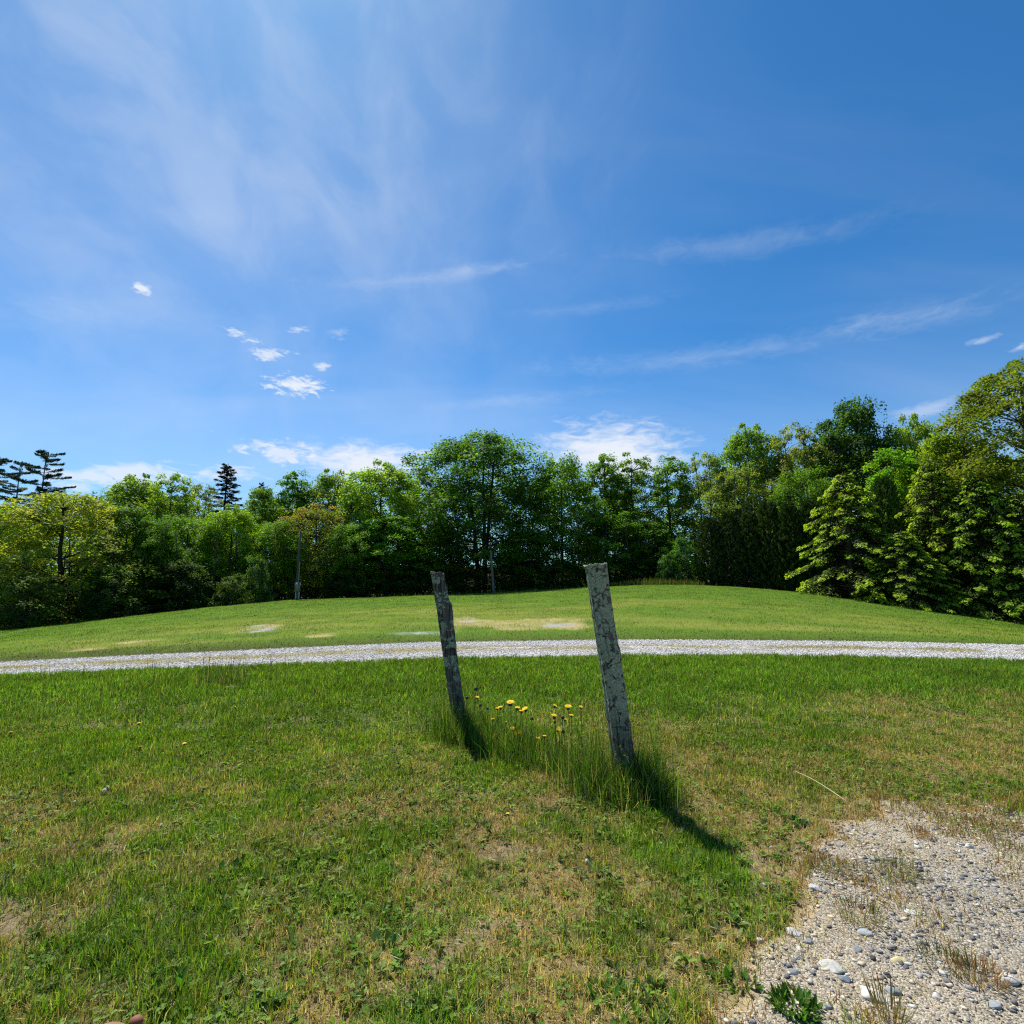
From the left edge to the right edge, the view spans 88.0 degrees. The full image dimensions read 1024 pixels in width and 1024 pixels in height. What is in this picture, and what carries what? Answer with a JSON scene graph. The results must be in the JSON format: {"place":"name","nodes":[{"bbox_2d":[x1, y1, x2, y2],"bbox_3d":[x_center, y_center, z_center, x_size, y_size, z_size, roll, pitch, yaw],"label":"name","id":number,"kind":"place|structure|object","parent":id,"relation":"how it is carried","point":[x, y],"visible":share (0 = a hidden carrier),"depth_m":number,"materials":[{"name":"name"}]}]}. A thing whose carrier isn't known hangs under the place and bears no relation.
{"place":"outdoors","nodes":[
{"label":"outdoors","id":0,"kind":"place"},
{"bbox_2d":[0,564,1023,1023],"bbox_3d":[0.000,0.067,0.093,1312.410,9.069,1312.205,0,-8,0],"label":"ground","id":1,"kind":"structure","parent":0,"point":[578,624],"depth_m":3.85,"materials":[{"name":"green plant"}]},
{"bbox_2d":[0,457,32,509],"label":"pine tree","id":2,"kind":"object","parent":1,"relation":"on","point":[5,461],"visible":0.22,"depth_m":65.53,"materials":[{"name":"green plant"}]},
{"bbox_2d":[0,460,57,568],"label":"pine tree","id":3,"kind":"object","parent":1,"relation":"on","point":[18,478],"visible":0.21,"depth_m":61.31,"materials":[{"name":"green plant"}]},
{"bbox_2d":[0,520,64,625],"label":"broadleaf tree","id":4,"kind":"object","parent":1,"relation":"on","point":[7,533],"visible":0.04,"depth_m":44.21,"materials":[{"name":"green plant"}]},
{"bbox_2d":[0,570,73,629],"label":"shrub","id":5,"kind":"object","parent":1,"relation":"on","point":[22,585],"visible":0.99,"depth_m":32.68,"materials":[{"name":"green plant"}]},
{"bbox_2d":[4,449,77,558],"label":"pine tree","id":6,"kind":"object","parent":1,"relation":"on","point":[43,454],"visible":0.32,"depth_m":68.66,"materials":[{"name":"green plant"}]},
{"bbox_2d":[0,490,168,628],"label":"broadleaf tree","id":7,"kind":"object","parent":1,"relation":"on","point":[48,523],"visible":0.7,"depth_m":37.22,"materials":[{"name":"green plant"}]},
{"bbox_2d":[69,564,149,620],"bbox_3d":[-27.964,5.911,36.914,4.844,4.761,4.069,0,-8,0],"label":"shrub","id":8,"kind":"object","parent":1,"relation":"on","point":[92,597],"visible":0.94,"depth_m":36.31,"materials":[{"name":"green plant"}]},
{"bbox_2d":[75,505,169,615],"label":"broadleaf tree","id":9,"kind":"object","parent":1,"relation":"on","point":[134,516],"visible":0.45,"depth_m":40.67,"materials":[{"name":"green plant"}]},
{"bbox_2d":[64,473,181,603],"bbox_3d":[-36.435,4.308,51.305,10.181,16.310,10.303,0,-8,0],"label":"broadleaf tree","id":10,"kind":"object","parent":1,"relation":"on","point":[131,483],"visible":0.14,"depth_m":50.09,"materials":[{"name":"green plant"}]},
{"bbox_2d":[104,1014,143,1023],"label":"dog","id":11,"kind":"object","parent":1,"relation":"on","point":[137,1019],"visible":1,"depth_m":1.14},
{"bbox_2d":[117,517,191,612],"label":"broadleaf tree","id":12,"kind":"object","parent":1,"relation":"on","point":[166,530],"visible":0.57,"depth_m":40.88,"materials":[{"name":"green plant"}]},
{"bbox_2d":[121,963,193,1010],"bbox_3d":[-1.254,1.690,1.888,0.204,0.062,0.197,0,-8,0],"label":"weed plant","id":13,"kind":"object","parent":1,"relation":"on","point":[179,977],"visible":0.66,"depth_m":1.92,"materials":[{"name":"green plant"}]},
{"bbox_2d":[143,472,199,601],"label":"broadleaf tree","id":14,"kind":"object","parent":1,"relation":"on","point":[184,489],"visible":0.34,"depth_m":49.59,"materials":[{"name":"green plant"}]},
{"bbox_2d":[138,558,220,612],"bbox_3d":[-25.095,5.985,40.397,4.896,5.029,5.821,0,-8,0],"label":"shrub","id":15,"kind":"object","parent":1,"relation":"on","point":[188,576],"visible":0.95,"depth_m":39.75,"materials":[{"name":"green plant"}]},
{"bbox_2d":[135,512,232,612],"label":"broadleaf tree","id":16,"kind":"object","parent":1,"relation":"on","point":[183,528],"visible":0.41,"depth_m":44.43,"materials":[{"name":"green plant"}]},
{"bbox_2d":[186,482,224,563],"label":"broadleaf tree","id":17,"kind":"object","parent":1,"relation":"on","point":[206,498],"visible":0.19,"depth_m":55.39,"materials":[{"name":"green plant"}]},
{"bbox_2d":[186,463,246,596],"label":"spruce tree","id":18,"kind":"object","parent":1,"relation":"on","point":[226,468],"visible":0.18,"depth_m":60.16,"materials":[{"name":"green plant"}]},
{"bbox_2d":[196,663,249,689],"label":"weed clump","id":19,"kind":"object","parent":1,"relation":"on","point":[224,677],"visible":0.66,"depth_m":7.56,"materials":[{"name":"green plant"}]},
{"bbox_2d":[193,503,262,605],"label":"broadleaf tree","id":20,"kind":"object","parent":1,"relation":"on","point":[225,516],"visible":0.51,"depth_m":46.85,"materials":[{"name":"green plant"}]},
{"bbox_2d":[207,573,253,606],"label":"shrub","id":21,"kind":"object","parent":1,"relation":"on","point":[228,581],"visible":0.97,"depth_m":40.86,"materials":[{"name":"green plant"}]},
{"bbox_2d":[209,857,251,879],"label":"weed plant","id":22,"kind":"object","parent":1,"relation":"on","point":[222,863],"visible":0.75,"depth_m":2.69,"materials":[{"name":"green plant"}]},
{"bbox_2d":[3,646,482,834],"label":"seeding stems","id":23,"kind":"object","parent":1,"relation":"on","point":[270,674],"visible":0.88,"depth_m":6.38,"materials":[{"name":"green plant"}]},
{"bbox_2d":[237,554,272,603],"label":"shrub","id":24,"kind":"object","parent":1,"relation":"on","point":[255,574],"visible":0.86,"depth_m":42.48,"materials":[{"name":"green plant"}]},
{"bbox_2d":[225,486,289,602],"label":"broadleaf tree","id":25,"kind":"object","parent":1,"relation":"on","point":[264,497],"visible":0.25,"depth_m":52.59,"materials":[{"name":"green plant"}]},
{"bbox_2d":[231,520,312,601],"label":"broadleaf tree","id":26,"kind":"object","parent":1,"relation":"on","point":[267,535],"visible":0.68,"depth_m":46.62,"materials":[{"name":"green plant"}]},
{"bbox_2d":[265,470,320,599],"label":"broadleaf tree","id":27,"kind":"object","parent":1,"relation":"on","point":[293,487],"visible":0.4,"depth_m":56.13,"materials":[{"name":"green plant"}]},
{"bbox_2d":[295,531,301,599],"bbox_3d":[-16.955,4.385,42.222,0.470,5.777,0.445,0,-8,0],"label":"utility pole","id":28,"kind":"object","parent":1,"relation":"on","point":[297,586],"visible":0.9,"depth_m":42.16,"materials":[{"name":"grey wood"}]},
{"bbox_2d":[273,502,355,598],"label":"broadleaf tree","id":29,"kind":"object","parent":1,"relation":"on","point":[321,516],"visible":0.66,"depth_m":48.55,"materials":[{"name":"green plant"}]},
{"bbox_2d":[282,468,367,598],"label":"broadleaf tree","id":30,"kind":"object","parent":1,"relation":"on","point":[327,484],"visible":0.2,"depth_m":57.42,"materials":[{"name":"green plant"}]},
{"bbox_2d":[0,514,657,628],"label":"sapling stems","id":31,"kind":"object","parent":1,"relation":"on","point":[236,558],"visible":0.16,"depth_m":48.84,"materials":[{"name":"green plant"}]},
{"bbox_2d":[315,564,374,598],"bbox_3d":[-14.855,6.595,47.007,5.485,4.137,4.695,-5,-9,31],"label":"shrub","id":32,"kind":"object","parent":1,"relation":"on","point":[328,586],"visible":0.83,"depth_m":46.16,"materials":[{"name":"green plant"}]},
{"bbox_2d":[309,523,386,597],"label":"broadleaf tree","id":33,"kind":"object","parent":1,"relation":"on","point":[348,558],"visible":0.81,"depth_m":47.27,"materials":[{"name":"green plant"}]},
{"bbox_2d":[350,927,405,968],"bbox_3d":[-0.535,1.722,2.093,0.201,0.052,0.226,3,-8,-21],"label":"weed plant","id":34,"kind":"object","parent":1,"relation":"on","point":[375,935],"visible":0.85,"depth_m":2.14,"materials":[{"name":"green plant"}]},
{"bbox_2d":[328,458,429,596],"bbox_3d":[-13.743,3.182,55.497,12.515,17.417,13.179,0,-8,0],"label":"broadleaf tree","id":35,"kind":"object","parent":1,"relation":"on","point":[369,478],"visible":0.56,"depth_m":53.72,"materials":[{"name":"green plant"}]},
{"bbox_2d":[351,514,435,595],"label":"broadleaf tree","id":36,"kind":"object","parent":1,"relation":"on","point":[396,530],"visible":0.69,"depth_m":48.52,"materials":[{"name":"green plant"}]},
{"bbox_2d":[375,565,433,596],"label":"shrub","id":37,"kind":"object","parent":1,"relation":"on","point":[395,587],"visible":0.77,"depth_m":46.95,"materials":[{"name":"green plant"}]},
{"bbox_2d":[407,469,447,592],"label":"broadleaf tree","id":38,"kind":"object","parent":1,"relation":"on","point":[428,484],"visible":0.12,"depth_m":59.79,"materials":[{"name":"green plant"}]},
{"bbox_2d":[402,521,478,594],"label":"broadleaf tree","id":39,"kind":"object","parent":1,"relation":"on","point":[455,535],"visible":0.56,"depth_m":49.54,"materials":[{"name":"green plant"}]},
{"bbox_2d":[430,571,464,724],"bbox_3d":[-0.601,1.485,5.220,0.438,1.798,0.124,0,-8,0],"label":"fence post","id":40,"kind":"object","parent":1,"relation":"on","point":[446,626],"visible":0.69,"depth_m":5.20,"materials":[{"name":"grey wood"}]},
{"bbox_2d":[446,568,491,594],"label":"shrub","id":41,"kind":"object","parent":1,"relation":"on","point":[470,574],"visible":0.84,"depth_m":47.73,"materials":[{"name":"green plant"}]},
{"bbox_2d":[396,428,560,592],"bbox_3d":[-2.913,1.054,53.860,15.586,19.669,18.049,-4,-9,29],"label":"broadleaf tree","id":42,"kind":"object","parent":1,"relation":"on","point":[490,450],"visible":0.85,"depth_m":51.71,"materials":[{"name":"green plant"}]},
{"bbox_2d":[0,683,1023,1023],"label":"lawn weeds","id":43,"kind":"object","parent":1,"relation":"on","point":[262,999],"visible":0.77,"depth_m":2.86,"materials":[{"name":"green plant"}]},
{"bbox_2d":[0,435,1023,629],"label":"deep wood","id":44,"kind":"object","parent":1,"relation":"on","point":[75,544],"visible":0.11,"depth_m":52.50,"materials":[{"name":"green plant"}]},
{"bbox_2d":[1,690,1023,1023],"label":"dry straw","id":45,"kind":"object","parent":1,"relation":"on","point":[595,876],"visible":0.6,"depth_m":2.57,"materials":[{"name":"beige plant"}]},
{"bbox_2d":[486,561,539,591],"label":"shrub","id":46,"kind":"object","parent":1,"relation":"on","point":[501,584],"visible":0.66,"depth_m":47.78,"materials":[{"name":"green plant"}]},
{"bbox_2d":[486,529,558,590],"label":"broadleaf tree","id":47,"kind":"object","parent":1,"relation":"on","point":[541,567],"visible":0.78,"depth_m":48.92,"materials":[{"name":"green plant"}]},
{"bbox_2d":[534,560,586,589],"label":"shrub","id":48,"kind":"object","parent":1,"relation":"on","point":[561,569],"visible":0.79,"depth_m":47.97,"materials":[{"name":"green plant"}]},
{"bbox_2d":[516,450,613,588],"bbox_3d":[5.239,2.246,54.182,10.223,16.767,10.176,0,-8,0],"label":"broadleaf tree","id":49,"kind":"object","parent":1,"relation":"on","point":[568,476],"visible":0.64,"depth_m":52.61,"materials":[{"name":"green plant"}]},
{"bbox_2d":[399,677,747,833],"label":"tall grass","id":50,"kind":"structure","parent":1,"relation":"on","point":[587,769],"depth_m":3.90,"materials":[{"name":"green plant"}]},
{"bbox_2d":[582,972,620,1007],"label":"weed plant","id":51,"kind":"object","parent":1,"relation":"on","point":[596,980],"visible":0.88,"depth_m":1.88,"materials":[{"name":"green plant"}]},
{"bbox_2d":[576,450,641,565],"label":"broadleaf tree","id":52,"kind":"object","parent":1,"relation":"on","point":[610,495],"visible":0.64,"depth_m":54.76,"materials":[{"name":"green plant"}]},
{"bbox_2d":[583,563,637,790],"bbox_3d":[0.731,1.292,3.845,0.392,1.844,0.164,0,-8,0],"label":"fence post","id":53,"kind":"object","parent":1,"relation":"on","point":[613,686],"visible":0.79,"depth_m":3.81,"materials":[{"name":"grey wood"}]},
{"bbox_2d":[555,509,672,583],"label":"broadleaf tree","id":54,"kind":"object","parent":1,"relation":"on","point":[629,525],"visible":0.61,"depth_m":50.29,"materials":[{"name":"green plant"}]},
{"bbox_2d":[607,557,657,583],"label":"shrub","id":55,"kind":"object","parent":1,"relation":"on","point":[636,563],"visible":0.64,"depth_m":47.93,"materials":[{"name":"green plant"}]},
{"bbox_2d":[604,452,665,581],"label":"broadleaf tree","id":56,"kind":"object","parent":1,"relation":"on","point":[638,478],"visible":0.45,"depth_m":55.13,"materials":[{"name":"green plant"}]},
{"bbox_2d":[617,520,683,580],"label":"broadleaf tree","id":57,"kind":"object","parent":1,"relation":"on","point":[661,531],"visible":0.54,"depth_m":49.46,"materials":[{"name":"green plant"}]},
{"bbox_2d":[653,551,681,583],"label":"shrub","id":58,"kind":"object","parent":1,"relation":"on","point":[664,570],"visible":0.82,"depth_m":45.77,"materials":[{"name":"green plant"}]},
{"bbox_2d":[642,453,699,576],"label":"broadleaf tree","id":59,"kind":"object","parent":1,"relation":"on","point":[678,484],"visible":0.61,"depth_m":55.51,"materials":[{"name":"green plant"}]},
{"bbox_2d":[669,534,706,581],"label":"shrub","id":60,"kind":"object","parent":1,"relation":"on","point":[681,542],"visible":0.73,"depth_m":45.85,"materials":[{"name":"green plant"}]},
{"bbox_2d":[677,451,740,577],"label":"broadleaf tree","id":61,"kind":"object","parent":1,"relation":"on","point":[704,482],"visible":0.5,"depth_m":53.60,"materials":[{"name":"green plant"}]},
{"bbox_2d":[692,516,730,585],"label":"cedar tree","id":62,"kind":"object","parent":1,"relation":"on","point":[708,528],"visible":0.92,"depth_m":44.80,"materials":[{"name":"green plant"}]},
{"bbox_2d":[712,509,750,586],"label":"cedar tree","id":63,"kind":"object","parent":1,"relation":"on","point":[730,523],"visible":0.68,"depth_m":44.49,"materials":[{"name":"green plant"}]},
{"bbox_2d":[700,460,780,587],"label":"broadleaf tree","id":64,"kind":"object","parent":1,"relation":"on","point":[756,488],"visible":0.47,"depth_m":49.21,"materials":[{"name":"green plant"}]},
{"bbox_2d":[723,965,764,992],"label":"weed plant","id":65,"kind":"object","parent":1,"relation":"on","point":[727,973],"visible":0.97,"depth_m":1.95,"materials":[{"name":"green plant"}]},
{"bbox_2d":[732,511,770,588],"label":"cedar tree","id":66,"kind":"object","parent":1,"relation":"on","point":[746,527],"visible":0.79,"depth_m":43.37,"materials":[{"name":"green plant"}]},
{"bbox_2d":[707,422,796,585],"bbox_3d":[24.485,0.895,53.400,9.933,20.813,10.159,0,-8,0],"label":"broadleaf tree","id":67,"kind":"object","parent":1,"relation":"on","point":[742,447],"visible":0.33,"depth_m":53.51,"materials":[{"name":"green plant"}]},
{"bbox_2d":[749,499,789,589],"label":"cedar tree","id":68,"kind":"object","parent":1,"relation":"on","point":[765,514],"visible":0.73,"depth_m":42.44,"materials":[{"name":"green plant"}]},
{"bbox_2d":[771,501,811,592],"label":"cedar tree","id":69,"kind":"object","parent":1,"relation":"on","point":[787,513],"visible":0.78,"depth_m":40.94,"materials":[{"name":"green plant"}]},
{"bbox_2d":[752,418,843,573],"bbox_3d":[27.216,0.984,49.634,7.684,19.815,8.335,0,-8,0],"label":"broadleaf tree","id":70,"kind":"object","parent":1,"relation":"on","point":[803,458],"visible":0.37,"depth_m":50.08,"materials":[{"name":"green plant"}]},
{"bbox_2d":[756,463,855,590],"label":"broadleaf tree","id":71,"kind":"object","parent":1,"relation":"on","point":[794,483],"visible":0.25,"depth_m":43.94,"materials":[{"name":"green plant"}]},
{"bbox_2d":[790,497,832,595],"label":"cedar tree","id":72,"kind":"object","parent":1,"relation":"on","point":[808,506],"visible":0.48,"depth_m":40.42,"materials":[{"name":"green plant"}]},
{"bbox_2d":[611,783,1023,1023],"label":"gravel lot","id":73,"kind":"structure","parent":1,"relation":"on","point":[1015,954],"depth_m":2.18,"materials":[{"name":"beige gravel"}]},
{"bbox_2d":[763,980,824,1023],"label":"weed plant","id":74,"kind":"object","parent":73,"relation":"on","point":[808,1004],"visible":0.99,"depth_m":1.83,"materials":[{"name":"green plant"}]},
{"bbox_2d":[798,849,851,874],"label":"grass tuft","id":75,"kind":"object","parent":73,"relation":"on","point":[828,861],"visible":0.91,"depth_m":2.73,"materials":[{"name":"plant"}]},
{"bbox_2d":[819,959,846,973],"bbox_3d":[1.206,1.720,2.005,0.076,0.027,0.080,2,-8,-12],"label":"stone","id":76,"kind":"object","parent":73,"relation":"on","point":[835,967],"visible":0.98,"depth_m":2.00,"materials":[{"name":"white stone"}]},
{"bbox_2d":[833,890,887,927],"bbox_3d":[1.522,1.737,2.323,0.263,0.074,0.259,0,-8,0],"label":"grass tuft","id":77,"kind":"object","parent":73,"relation":"on","point":[873,908],"visible":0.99,"depth_m":2.33,"materials":[{"name":"plant"}]},
{"bbox_2d":[860,985,889,1002],"bbox_3d":[1.278,1.703,1.862,0.093,0.035,0.072,1,-10,35],"label":"stone","id":78,"kind":"object","parent":73,"relation":"on","point":[864,992],"visible":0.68,"depth_m":1.86,"materials":[{"name":"white stone"}]},
{"bbox_2d":[859,964,921,1023],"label":"grass tuft","id":79,"kind":"object","parent":73,"relation":"on","point":[896,1012],"visible":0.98,"depth_m":1.78,"materials":[{"name":"green plant"}]},
{"bbox_2d":[864,851,927,882],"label":"grass tuft","id":80,"kind":"object","parent":73,"relation":"on","point":[893,860],"visible":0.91,"depth_m":2.70,"materials":[{"name":"green plant"}]},
{"bbox_2d":[896,821,935,839],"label":"grass tuft","id":81,"kind":"object","parent":73,"relation":"on","point":[920,830],"visible":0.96,"depth_m":3.06,"materials":[{"name":"beige plant"}]},
{"bbox_2d":[911,937,988,981],"bbox_3d":[1.667,1.706,2.022,0.237,0.064,0.237,0,-8,0],"label":"grass tuft","id":82,"kind":"object","parent":73,"relation":"on","point":[946,952],"visible":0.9,"depth_m":2.06,"materials":[{"name":"plant"}]},
{"bbox_2d":[942,944,1016,992],"bbox_3d":[1.728,1.692,1.966,0.233,0.078,0.222,0,-8,0],"label":"grass tuft","id":83,"kind":"object","parent":73,"relation":"on","point":[957,962],"visible":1,"depth_m":1.97,"materials":[{"name":"plant"}]},
{"bbox_2d":[999,972,1019,985],"bbox_3d":[1.825,1.716,1.940,0.072,0.040,0.054,3,-10,-23],"label":"stone","id":84,"kind":"object","parent":73,"relation":"on","point":[1015,982],"visible":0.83,"depth_m":1.93,"materials":[{"name":"grey stone"}]},
{"bbox_2d":[810,490,859,597],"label":"cedar tree","id":85,"kind":"object","parent":1,"relation":"on","point":[819,504],"visible":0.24,"depth_m":39.48,"materials":[{"name":"green plant"}]},
{"bbox_2d":[783,393,913,599],"bbox_3d":[31.275,0.217,47.974,12.618,22.429,11.000,0,-8,0],"label":"broadleaf tree","id":86,"kind":"object","parent":1,"relation":"on","point":[833,439],"visible":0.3,"depth_m":47.37,"materials":[{"name":"green plant"}]},
{"bbox_2d":[784,472,931,606],"bbox_3d":[23.905,2.287,37.275,9.305,10.532,8.954,0,-8,0],"label":"hemlock tree","id":87,"kind":"object","parent":1,"relation":"on","point":[845,495],"visible":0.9,"depth_m":37.04,"materials":[{"name":"green plant"}]},
{"bbox_2d":[864,474,916,606],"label":"cedar tree","id":88,"kind":"object","parent":1,"relation":"on","point":[882,486],"visible":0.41,"depth_m":37.22,"materials":[{"name":"green plant"}]},
{"bbox_2d":[862,446,944,586],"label":"broadleaf tree","id":89,"kind":"object","parent":1,"relation":"on","point":[904,492],"visible":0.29,"depth_m":40.37,"materials":[{"name":"green plant"}]},
{"bbox_2d":[851,530,968,612],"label":"hemlock tree","id":90,"kind":"object","parent":1,"relation":"on","point":[907,581],"visible":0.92,"depth_m":33.33,"materials":[{"name":"green plant"}]},
{"bbox_2d":[875,412,951,586],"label":"broadleaf tree","id":91,"kind":"object","parent":1,"relation":"on","point":[907,437],"visible":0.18,"depth_m":45.11,"materials":[{"name":"green plant"}]},
{"bbox_2d":[883,460,1022,623],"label":"hemlock tree","id":92,"kind":"object","parent":1,"relation":"on","point":[926,492],"visible":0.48,"depth_m":34.80,"materials":[{"name":"green plant"}]},
{"bbox_2d":[890,425,1023,606],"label":"broadleaf tree","id":93,"kind":"object","parent":1,"relation":"on","point":[968,443],"visible":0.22,"depth_m":37.89,"materials":[{"name":"green plant"}]},
{"bbox_2d":[910,474,1023,621],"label":"hemlock tree","id":94,"kind":"object","parent":1,"relation":"on","point":[990,498],"visible":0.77,"depth_m":32.69,"materials":[{"name":"green plant"}]},
{"bbox_2d":[912,356,1023,545],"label":"broadleaf tree","id":95,"kind":"object","parent":1,"relation":"on","point":[987,408],"visible":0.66,"depth_m":35.92,"materials":[{"name":"green plant"}]},
{"bbox_2d":[949,491,1023,623],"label":"hemlock tree","id":96,"kind":"object","parent":1,"relation":"on","point":[1018,498],"visible":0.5,"depth_m":31.97,"materials":[{"name":"green plant"}]},
{"bbox_2d":[0,584,1023,658],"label":"lawn grass","id":97,"kind":"structure","parent":0,"point":[470,605],"depth_m":21.75,"materials":[{"name":"green plant"}]},
{"bbox_2d":[0,0,1023,572],"label":"sky","id":98,"kind":"structure","parent":0,"point":[266,240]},
{"bbox_2d":[0,639,1023,674],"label":"gravel road","id":99,"kind":"structure","parent":0,"point":[576,654],"depth_m":11.63,"materials":[{"name":"grey gravel"}]},
{"bbox_2d":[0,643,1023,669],"bbox_3d":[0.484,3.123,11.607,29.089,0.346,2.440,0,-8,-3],"label":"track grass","id":100,"kind":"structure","parent":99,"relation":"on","point":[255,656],"depth_m":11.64,"materials":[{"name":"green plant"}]},
{"bbox_2d":[370,577,704,596],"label":"edge grass","id":101,"kind":"structure","parent":0,"point":[656,582],"depth_m":44.48,"materials":[{"name":"green plant"}]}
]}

